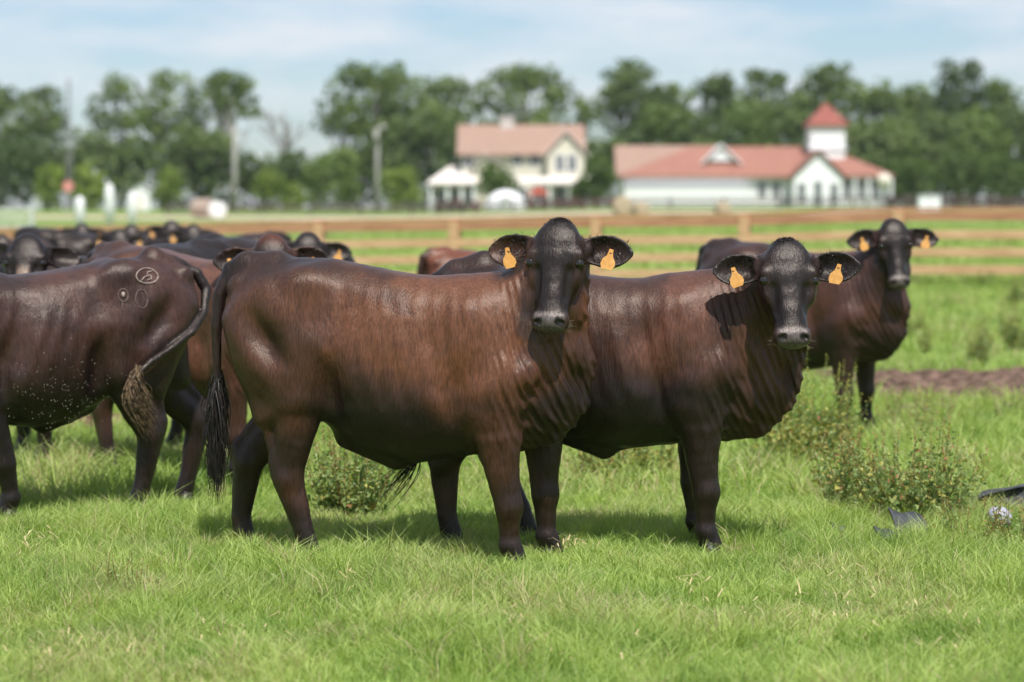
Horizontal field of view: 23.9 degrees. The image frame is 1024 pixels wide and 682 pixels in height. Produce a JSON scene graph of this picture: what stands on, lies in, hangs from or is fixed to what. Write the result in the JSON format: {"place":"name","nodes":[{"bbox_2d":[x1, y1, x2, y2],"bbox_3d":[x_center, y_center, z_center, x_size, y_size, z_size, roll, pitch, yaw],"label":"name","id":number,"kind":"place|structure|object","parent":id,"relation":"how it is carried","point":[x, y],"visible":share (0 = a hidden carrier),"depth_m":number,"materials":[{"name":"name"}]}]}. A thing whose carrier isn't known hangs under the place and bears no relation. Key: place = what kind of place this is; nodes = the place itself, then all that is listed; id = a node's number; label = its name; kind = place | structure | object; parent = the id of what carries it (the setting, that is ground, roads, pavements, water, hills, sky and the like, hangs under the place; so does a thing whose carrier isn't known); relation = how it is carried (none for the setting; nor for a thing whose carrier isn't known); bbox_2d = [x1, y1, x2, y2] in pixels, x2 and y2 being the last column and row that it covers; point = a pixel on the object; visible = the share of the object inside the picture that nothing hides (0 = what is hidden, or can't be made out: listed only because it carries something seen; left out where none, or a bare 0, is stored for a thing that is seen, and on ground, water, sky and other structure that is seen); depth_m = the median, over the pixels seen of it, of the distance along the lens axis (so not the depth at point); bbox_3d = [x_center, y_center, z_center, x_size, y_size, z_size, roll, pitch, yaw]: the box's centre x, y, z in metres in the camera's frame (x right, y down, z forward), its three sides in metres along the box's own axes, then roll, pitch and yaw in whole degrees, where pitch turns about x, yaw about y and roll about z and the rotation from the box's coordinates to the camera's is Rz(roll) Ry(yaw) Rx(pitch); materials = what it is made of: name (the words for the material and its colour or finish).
{"place":"outdoors","nodes":[
{"label":"outdoors","id":0,"kind":"place"},
{"bbox_2d":[0,211,884,219],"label":"road","id":1,"kind":"structure","parent":0,"point":[320,218],"depth_m":170.32,"materials":[{"name":"soil"}]},
{"bbox_2d":[0,471,1023,681],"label":"grass","id":2,"kind":"structure","parent":0,"point":[392,557],"depth_m":9.50,"materials":[{"name":"plant"}]},
{"bbox_2d":[0,369,1023,502],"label":"grass","id":3,"kind":"structure","parent":0,"point":[998,431],"depth_m":14.20,"materials":[{"name":"plant"}]},
{"bbox_2d":[0,205,1023,681],"bbox_3d":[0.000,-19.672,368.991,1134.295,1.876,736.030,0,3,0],"label":"ground","id":4,"kind":"structure","parent":0,"point":[90,221],"depth_m":161.86,"materials":[{"name":"plant"}]},
{"bbox_2d":[0,207,33,226],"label":"board fence","id":5,"kind":"object","parent":4,"relation":"on","point":[31,216],"visible":0.83,"depth_m":120.17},
{"bbox_2d":[0,131,53,207],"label":"broadleaf tree","id":6,"kind":"object","parent":4,"relation":"on","point":[12,159],"visible":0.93,"depth_m":280.66,"materials":[{"name":"green plant"}]},
{"bbox_2d":[0,85,63,207],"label":"broadleaf tree","id":7,"kind":"object","parent":4,"relation":"on","point":[8,102],"visible":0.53,"depth_m":297.61,"materials":[{"name":"green plant"}]},
{"bbox_2d":[13,84,74,209],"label":"broadleaf tree","id":8,"kind":"object","parent":4,"relation":"on","point":[46,90],"visible":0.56,"depth_m":303.31,"materials":[{"name":"green plant"}]},
{"bbox_2d":[32,163,63,210],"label":"shrub","id":9,"kind":"object","parent":4,"relation":"on","point":[47,182],"visible":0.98,"depth_m":244.86,"materials":[{"name":"green plant"}]},
{"bbox_2d":[31,136,83,209],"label":"broadleaf tree","id":10,"kind":"object","parent":4,"relation":"on","point":[60,159],"visible":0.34,"depth_m":286.56,"materials":[{"name":"green plant"}]},
{"bbox_2d":[13,223,107,240],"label":"cow","id":11,"kind":"object","parent":4,"relation":"on","point":[46,233],"visible":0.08,"depth_m":29.80},
{"bbox_2d":[67,79,73,210],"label":"radio mast","id":12,"kind":"object","parent":4,"relation":"on","point":[68,126],"visible":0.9,"depth_m":249.16,"materials":[{"name":"metal"}]},
{"bbox_2d":[69,163,109,210],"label":"shrub","id":13,"kind":"object","parent":4,"relation":"on","point":[88,185],"visible":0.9,"depth_m":246.92,"materials":[{"name":"green plant"}]},
{"bbox_2d":[69,126,117,209],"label":"broadleaf tree","id":14,"kind":"object","parent":4,"relation":"on","point":[89,148],"visible":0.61,"depth_m":282.66,"materials":[{"name":"green plant"}]},
{"bbox_2d":[0,246,210,516],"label":"cow","id":15,"kind":"object","parent":4,"relation":"on","point":[137,321],"visible":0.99,"depth_m":12.27},
{"bbox_2d":[47,229,168,255],"bbox_3d":[-4.230,-0.557,26.444,1.274,1.357,1.383,2,4,35],"label":"cow","id":16,"kind":"object","parent":4,"relation":"on","point":[81,244],"visible":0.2,"depth_m":26.11},
{"bbox_2d":[105,184,113,224],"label":"marker post","id":17,"kind":"object","parent":4,"relation":"on","point":[109,202],"visible":0.91,"depth_m":139.59,"materials":[{"name":"white paint"}]},
{"bbox_2d":[83,70,145,209],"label":"broadleaf tree","id":18,"kind":"object","parent":4,"relation":"on","point":[119,89],"visible":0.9,"depth_m":298.32,"materials":[{"name":"green plant"}]},
{"bbox_2d":[0,233,230,462],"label":"cow","id":19,"kind":"object","parent":4,"relation":"on","point":[26,253],"visible":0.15,"depth_m":14.40},
{"bbox_2d":[100,133,168,209],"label":"broadleaf tree","id":20,"kind":"object","parent":4,"relation":"on","point":[131,153],"visible":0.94,"depth_m":277.06,"materials":[{"name":"green plant"}]},
{"bbox_2d":[128,184,154,210],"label":"shed","id":21,"kind":"structure","parent":4,"relation":"on","point":[143,193],"depth_m":249.56,"materials":[{"name":"white paint"}]},
{"bbox_2d":[139,220,186,237],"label":"cow","id":22,"kind":"object","parent":4,"relation":"on","point":[155,231],"visible":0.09,"depth_m":26.73},
{"bbox_2d":[131,68,204,209],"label":"broadleaf tree","id":23,"kind":"object","parent":4,"relation":"on","point":[147,116],"visible":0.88,"depth_m":293.74,"materials":[{"name":"green plant"}]},
{"bbox_2d":[152,165,187,210],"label":"shrub","id":24,"kind":"object","parent":4,"relation":"on","point":[164,193],"visible":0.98,"depth_m":248.88,"materials":[{"name":"green plant"}]},
{"bbox_2d":[152,122,221,209],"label":"broadleaf tree","id":25,"kind":"object","parent":4,"relation":"on","point":[178,157],"visible":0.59,"depth_m":283.34,"materials":[{"name":"green plant"}]},
{"bbox_2d":[190,199,213,216],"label":"hay bale","id":26,"kind":"object","parent":4,"relation":"on","point":[199,208],"visible":0.69,"depth_m":177.19},
{"bbox_2d":[172,77,239,196],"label":"broadleaf tree","id":27,"kind":"object","parent":4,"relation":"on","point":[206,95],"visible":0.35,"depth_m":298.24,"materials":[{"name":"green plant"}]},
{"bbox_2d":[85,234,329,483],"bbox_3d":[-1.849,0.106,13.936,1.953,1.458,0.593,2,4,38],"label":"cow","id":28,"kind":"object","parent":4,"relation":"on","point":[199,343],"visible":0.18,"depth_m":13.53},
{"bbox_2d":[183,126,248,202],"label":"broadleaf tree","id":29,"kind":"object","parent":4,"relation":"on","point":[216,147],"visible":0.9,"depth_m":280.91,"materials":[{"name":"green plant"}]},
{"bbox_2d":[164,224,291,242],"bbox_3d":[-3.251,-0.597,26.761,1.007,1.405,1.652,3,4,40],"label":"cow","id":30,"kind":"object","parent":4,"relation":"on","point":[190,232],"visible":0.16,"depth_m":26.07},
{"bbox_2d":[201,68,264,209],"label":"broadleaf tree","id":31,"kind":"object","parent":4,"relation":"on","point":[240,87],"visible":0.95,"depth_m":290.28,"materials":[{"name":"green plant"}]},
{"bbox_2d":[225,126,243,210],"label":"utility pole","id":32,"kind":"object","parent":4,"relation":"on","point":[235,132],"visible":0.91,"depth_m":224.28,"materials":[{"name":"grey wood"}]},
{"bbox_2d":[229,147,272,209],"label":"broadleaf tree","id":33,"kind":"object","parent":4,"relation":"on","point":[251,172],"visible":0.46,"depth_m":281.56,"materials":[{"name":"green plant"}]},
{"bbox_2d":[249,168,287,209],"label":"shrub","id":34,"kind":"object","parent":4,"relation":"on","point":[269,183],"visible":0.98,"depth_m":250.95,"materials":[{"name":"green plant"}]},
{"bbox_2d":[195,232,355,262],"bbox_3d":[-1.867,-0.113,18.198,1.855,1.427,0.729,2,4,35],"label":"cow","id":35,"kind":"object","parent":4,"relation":"on","point":[337,250],"visible":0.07,"depth_m":17.76},
{"bbox_2d":[253,106,311,209],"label":"dead tree","id":36,"kind":"object","parent":4,"relation":"on","point":[286,144],"visible":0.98,"depth_m":288.38,"materials":[{"name":"wood"}]},
{"bbox_2d":[270,148,310,209],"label":"broadleaf tree","id":37,"kind":"object","parent":4,"relation":"on","point":[287,165],"visible":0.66,"depth_m":277.91,"materials":[{"name":"green plant"}]},
{"bbox_2d":[280,182,308,209],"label":"shrub","id":38,"kind":"object","parent":4,"relation":"on","point":[295,190],"visible":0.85,"depth_m":259.18,"materials":[{"name":"green plant"}]},
{"bbox_2d":[300,158,332,209],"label":"shrub","id":39,"kind":"object","parent":4,"relation":"on","point":[317,189],"visible":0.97,"depth_m":253.07,"materials":[{"name":"green plant"}]},
{"bbox_2d":[300,145,361,209],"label":"broadleaf tree","id":40,"kind":"object","parent":4,"relation":"on","point":[338,161],"visible":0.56,"depth_m":277.37,"materials":[{"name":"green plant"}]},
{"bbox_2d":[336,171,364,209],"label":"shrub","id":41,"kind":"object","parent":4,"relation":"on","point":[350,187],"visible":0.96,"depth_m":255.27,"materials":[{"name":"green plant"}]},
{"bbox_2d":[304,423,399,519],"bbox_3d":[-0.858,0.642,12.345,0.576,0.572,0.488,0,3,0],"label":"weed","id":42,"kind":"object","parent":4,"relation":"on","point":[353,497],"visible":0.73,"depth_m":12.26,"materials":[{"name":"green plant"}]},
{"bbox_2d":[337,140,385,209],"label":"broadleaf tree","id":43,"kind":"object","parent":4,"relation":"on","point":[361,152],"visible":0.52,"depth_m":287.15,"materials":[{"name":"green plant"}]},
{"bbox_2d":[308,60,440,147],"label":"broadleaf tree","id":44,"kind":"object","parent":4,"relation":"on","point":[386,85],"visible":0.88,"depth_m":295.40,"materials":[{"name":"green plant"}]},
{"bbox_2d":[373,125,386,210],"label":"utility pole","id":45,"kind":"object","parent":4,"relation":"on","point":[377,181],"visible":0.97,"depth_m":239.25,"materials":[{"name":"grey wood"}]},
{"bbox_2d":[361,114,429,209],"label":"broadleaf tree","id":46,"kind":"object","parent":4,"relation":"on","point":[390,144],"visible":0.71,"depth_m":284.84,"materials":[{"name":"green plant"}]},
{"bbox_2d":[379,164,426,209],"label":"shrub","id":47,"kind":"object","parent":4,"relation":"on","point":[404,178],"visible":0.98,"depth_m":257.00,"materials":[{"name":"green plant"}]},
{"bbox_2d":[199,217,632,565],"bbox_3d":[-0.432,0.228,10.739,2.004,1.568,0.588,1,3,15],"label":"cow","id":48,"kind":"object","parent":4,"relation":"on","point":[399,370],"visible":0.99,"depth_m":10.51},
{"bbox_2d":[386,100,460,209],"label":"broadleaf tree","id":49,"kind":"object","parent":4,"relation":"on","point":[424,131],"visible":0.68,"depth_m":284.33,"materials":[{"name":"green plant"}]},
{"bbox_2d":[411,74,484,171],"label":"broadleaf tree","id":50,"kind":"object","parent":4,"relation":"on","point":[437,90],"visible":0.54,"depth_m":301.56,"materials":[{"name":"green plant"}]},
{"bbox_2d":[417,246,478,274],"bbox_3d":[0.086,-0.193,21.226,0.789,1.289,2.211,3,4,42],"label":"cow","id":51,"kind":"object","parent":4,"relation":"on","point":[431,261],"visible":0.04,"depth_m":20.59},
{"bbox_2d":[430,116,471,188],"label":"broadleaf tree","id":52,"kind":"object","parent":4,"relation":"on","point":[446,149],"visible":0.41,"depth_m":279.78,"materials":[{"name":"green plant"}]},
{"bbox_2d":[477,160,520,199],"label":"broadleaf tree","id":53,"kind":"object","parent":4,"relation":"on","point":[501,179],"visible":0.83,"depth_m":217.91,"materials":[{"name":"green plant"}]},
{"bbox_2d":[485,190,526,210],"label":"dome tent","id":54,"kind":"object","parent":4,"relation":"on","point":[505,195],"visible":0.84,"depth_m":203.47,"materials":[{"name":"white paint"}]},
{"bbox_2d":[426,117,589,209],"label":"farmhouse","id":55,"kind":"object","parent":4,"relation":"on","point":[549,159],"visible":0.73,"depth_m":229.45,"materials":[{"name":"beige"}]},
{"bbox_2d":[0,207,1023,277],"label":"wooden fence","id":56,"kind":"object","parent":4,"relation":"on","point":[743,222],"visible":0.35,"depth_m":39.06,"materials":[{"name":"brown wood"}]},
{"bbox_2d":[466,60,590,124],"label":"broadleaf tree","id":57,"kind":"object","parent":4,"relation":"on","point":[522,81],"visible":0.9,"depth_m":297.63,"materials":[{"name":"green plant"}]},
{"bbox_2d":[555,99,597,137],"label":"broadleaf tree","id":58,"kind":"object","parent":4,"relation":"on","point":[586,116],"visible":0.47,"depth_m":306.15,"materials":[{"name":"green plant"}]},
{"bbox_2d":[164,197,1023,214],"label":"board fence","id":59,"kind":"object","parent":4,"relation":"on","point":[832,202],"visible":0.85,"depth_m":186.05,"materials":[{"name":"wood"}]},
{"bbox_2d":[578,154,615,205],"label":"broadleaf tree","id":60,"kind":"object","parent":4,"relation":"on","point":[596,182],"visible":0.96,"depth_m":223.15,"materials":[{"name":"green plant"}]},
{"bbox_2d":[584,131,624,205],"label":"broadleaf tree","id":61,"kind":"object","parent":4,"relation":"on","point":[605,147],"visible":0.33,"depth_m":278.77,"materials":[{"name":"green plant"}]},
{"bbox_2d":[561,446,654,485],"bbox_3d":[0.508,0.612,13.858,0.508,0.482,0.426,-2,4,-28],"label":"weed","id":62,"kind":"object","parent":4,"relation":"on","point":[611,460],"visible":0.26,"depth_m":13.80,"materials":[{"name":"green plant"}]},
{"bbox_2d":[375,235,860,551],"bbox_3d":[0.485,0.248,11.158,2.277,1.481,0.664,1,3,19],"label":"cow","id":63,"kind":"object","parent":4,"relation":"on","point":[698,366],"visible":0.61,"depth_m":10.88},
{"bbox_2d":[611,196,632,213],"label":"hay bale","id":64,"kind":"object","parent":4,"relation":"on","point":[621,204],"visible":0.78,"depth_m":149.18},
{"bbox_2d":[609,121,656,196],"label":"broadleaf tree","id":65,"kind":"object","parent":4,"relation":"on","point":[637,135],"visible":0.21,"depth_m":286.00,"materials":[{"name":"green plant"}]},
{"bbox_2d":[588,57,678,138],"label":"broadleaf tree","id":66,"kind":"object","parent":4,"relation":"on","point":[624,92],"visible":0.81,"depth_m":295.84,"materials":[{"name":"green plant"}]},
{"bbox_2d":[625,444,679,479],"bbox_3d":[0.839,0.614,13.972,0.416,0.462,0.375,0,3,0],"label":"weed","id":67,"kind":"object","parent":4,"relation":"on","point":[657,452],"visible":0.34,"depth_m":13.93,"materials":[{"name":"green plant"}]},
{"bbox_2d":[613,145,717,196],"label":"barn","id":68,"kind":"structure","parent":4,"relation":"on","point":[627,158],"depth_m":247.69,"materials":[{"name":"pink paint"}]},
{"bbox_2d":[633,102,699,144],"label":"broadleaf tree","id":69,"kind":"object","parent":4,"relation":"on","point":[664,120],"visible":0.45,"depth_m":286.25,"materials":[{"name":"green plant"}]},
{"bbox_2d":[635,81,700,144],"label":"broadleaf tree","id":70,"kind":"object","parent":4,"relation":"on","point":[693,94],"visible":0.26,"depth_m":298.21,"materials":[{"name":"green plant"}]},
{"bbox_2d":[672,111,746,146],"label":"broadleaf tree","id":71,"kind":"object","parent":4,"relation":"on","point":[693,134],"visible":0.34,"depth_m":276.75,"materials":[{"name":"green plant"}]},
{"bbox_2d":[684,69,742,142],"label":"broadleaf tree","id":72,"kind":"object","parent":4,"relation":"on","point":[717,89],"visible":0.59,"depth_m":307.92,"materials":[{"name":"green plant"}]},
{"bbox_2d":[719,99,785,146],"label":"broadleaf tree","id":73,"kind":"object","parent":4,"relation":"on","point":[750,117],"visible":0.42,"depth_m":281.68,"materials":[{"name":"green plant"}]},
{"bbox_2d":[615,102,893,204],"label":"white hall","id":74,"kind":"structure","parent":4,"relation":"on","point":[821,164],"depth_m":229.51,"materials":[{"name":"paint"}]},
{"bbox_2d":[723,67,802,143],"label":"broadleaf tree","id":75,"kind":"object","parent":4,"relation":"on","point":[756,75],"visible":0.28,"depth_m":298.12,"materials":[{"name":"green plant"}]},
{"bbox_2d":[756,102,811,146],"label":"broadleaf tree","id":76,"kind":"object","parent":4,"relation":"on","point":[796,130],"visible":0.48,"depth_m":280.92,"materials":[{"name":"green plant"}]},
{"bbox_2d":[737,347,872,466],"bbox_3d":[1.736,0.386,14.462,0.769,0.828,0.675,3,4,44],"label":"weed","id":77,"kind":"object","parent":4,"relation":"on","point":[829,437],"visible":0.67,"depth_m":14.38,"materials":[{"name":"green plant"}]},
{"bbox_2d":[695,218,938,432],"bbox_3d":[2.072,-0.100,17.211,1.970,1.555,0.593,2,4,38],"label":"cow","id":78,"kind":"object","parent":4,"relation":"on","point":[859,320],"visible":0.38,"depth_m":16.71},
{"bbox_2d":[782,60,875,146],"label":"broadleaf tree","id":79,"kind":"object","parent":4,"relation":"on","point":[824,81],"visible":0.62,"depth_m":293.73,"materials":[{"name":"green plant"}]},
{"bbox_2d":[806,425,900,509],"bbox_3d":[1.765,0.672,12.413,0.506,0.502,0.449,0,3,0],"label":"weed","id":80,"kind":"object","parent":4,"relation":"on","point":[835,484],"visible":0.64,"depth_m":12.38,"materials":[{"name":"green plant"}]},
{"bbox_2d":[845,118,896,188],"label":"broadleaf tree","id":81,"kind":"object","parent":4,"relation":"on","point":[852,151],"visible":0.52,"depth_m":277.20,"materials":[{"name":"green plant"}]},
{"bbox_2d":[836,76,918,162],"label":"broadleaf tree","id":82,"kind":"object","parent":4,"relation":"on","point":[886,102],"visible":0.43,"depth_m":297.37,"materials":[{"name":"green plant"}]},
{"bbox_2d":[849,117,933,204],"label":"broadleaf tree","id":83,"kind":"object","parent":4,"relation":"on","point":[895,136],"visible":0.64,"depth_m":277.28,"materials":[{"name":"green plant"}]},
{"bbox_2d":[888,507,927,535],"bbox_3d":[1.875,0.871,11.415,0.190,0.173,0.036,6,-40,-15],"label":"rubber scrap","id":84,"kind":"object","parent":4,"relation":"on","point":[895,515],"visible":0.57,"depth_m":11.43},
{"bbox_2d":[881,157,942,204],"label":"broadleaf tree","id":85,"kind":"object","parent":4,"relation":"on","point":[906,180],"visible":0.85,"depth_m":260.69,"materials":[{"name":"green plant"}]},
{"bbox_2d":[833,412,994,519],"bbox_3d":[2.000,0.643,12.040,0.806,0.585,0.634,0,3,0],"label":"weed","id":86,"kind":"object","parent":4,"relation":"on","point":[911,491],"visible":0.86,"depth_m":11.99,"materials":[{"name":"green plant"}]},
{"bbox_2d":[875,382,957,434],"bbox_3d":[2.802,0.494,16.744,0.588,0.429,0.509,0,3,0],"label":"weed","id":87,"kind":"object","parent":4,"relation":"on","point":[915,415],"visible":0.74,"depth_m":16.77,"materials":[{"name":"green plant"}]},
{"bbox_2d":[814,366,1023,418],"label":"dirt patch","id":88,"kind":"object","parent":4,"relation":"on","point":[949,379],"visible":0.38,"depth_m":21.13,"materials":[{"name":"soil"}]},
{"bbox_2d":[894,82,945,204],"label":"broadleaf tree","id":89,"kind":"object","parent":4,"relation":"on","point":[909,95],"visible":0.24,"depth_m":303.68,"materials":[{"name":"green plant"}]},
{"bbox_2d":[903,107,959,196],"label":"broadleaf tree","id":90,"kind":"object","parent":4,"relation":"on","point":[933,134],"visible":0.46,"depth_m":286.55,"materials":[{"name":"green plant"}]},
{"bbox_2d":[917,58,999,204],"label":"broadleaf tree","id":91,"kind":"object","parent":4,"relation":"on","point":[979,96],"visible":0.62,"depth_m":294.23,"materials":[{"name":"green plant"}]},
{"bbox_2d":[933,149,990,204],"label":"broadleaf tree","id":92,"kind":"object","parent":4,"relation":"on","point":[961,177],"visible":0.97,"depth_m":264.28,"materials":[{"name":"green plant"}]},
{"bbox_2d":[920,493,1010,540],"bbox_3d":[2.094,0.849,11.194,0.406,0.280,0.243,1,3,16],"label":"weed","id":93,"kind":"object","parent":4,"relation":"on","point":[986,533],"visible":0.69,"depth_m":11.20,"materials":[{"name":"green plant"}]},
{"bbox_2d":[938,104,1015,204],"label":"broadleaf tree","id":94,"kind":"object","parent":4,"relation":"on","point":[975,139],"visible":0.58,"depth_m":275.73,"materials":[{"name":"green plant"}]},
{"bbox_2d":[961,313,994,364],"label":"weed","id":95,"kind":"object","parent":4,"relation":"on","point":[975,352],"visible":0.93,"depth_m":23.60,"materials":[{"name":"green plant"}]},
{"bbox_2d":[967,484,1023,508],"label":"rubber sheet","id":96,"kind":"object","parent":4,"relation":"on","point":[1012,490],"visible":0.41,"depth_m":12.37,"materials":[{"name":"rubber"}]},
{"bbox_2d":[979,154,1023,204],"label":"broadleaf tree","id":97,"kind":"object","parent":4,"relation":"on","point":[1009,174],"visible":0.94,"depth_m":260.86,"materials":[{"name":"green plant"}]},
{"bbox_2d":[983,496,1023,541],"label":"weed","id":98,"kind":"object","parent":4,"relation":"on","point":[1007,525],"visible":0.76,"depth_m":11.25,"materials":[{"name":"green plant"}]},
{"bbox_2d":[984,101,1023,204],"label":"broadleaf tree","id":99,"kind":"object","parent":4,"relation":"on","point":[1016,124],"visible":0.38,"depth_m":282.19,"materials":[{"name":"green plant"}]},
{"bbox_2d":[984,75,1023,204],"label":"broadleaf tree","id":100,"kind":"object","parent":4,"relation":"on","point":[1000,89],"visible":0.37,"depth_m":298.11,"materials":[{"name":"green plant"}]},
{"bbox_2d":[994,296,1023,349],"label":"weed","id":101,"kind":"object","parent":4,"relation":"on","point":[1010,337],"visible":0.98,"depth_m":25.47,"materials":[{"name":"green plant"}]},
{"bbox_2d":[0,0,1023,208],"label":"sky","id":102,"kind":"structure","parent":0,"point":[290,48],"materials":[{"name":"blue"}]},
{"bbox_2d":[222,221,1023,271],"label":"grass","id":103,"kind":"structure","parent":0,"point":[758,229],"depth_m":87.38,"materials":[{"name":"plant"}]},
{"bbox_2d":[410,257,1023,381],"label":"grass","id":104,"kind":"structure","parent":0,"point":[954,303],"depth_m":30.15,"materials":[{"name":"plant"}]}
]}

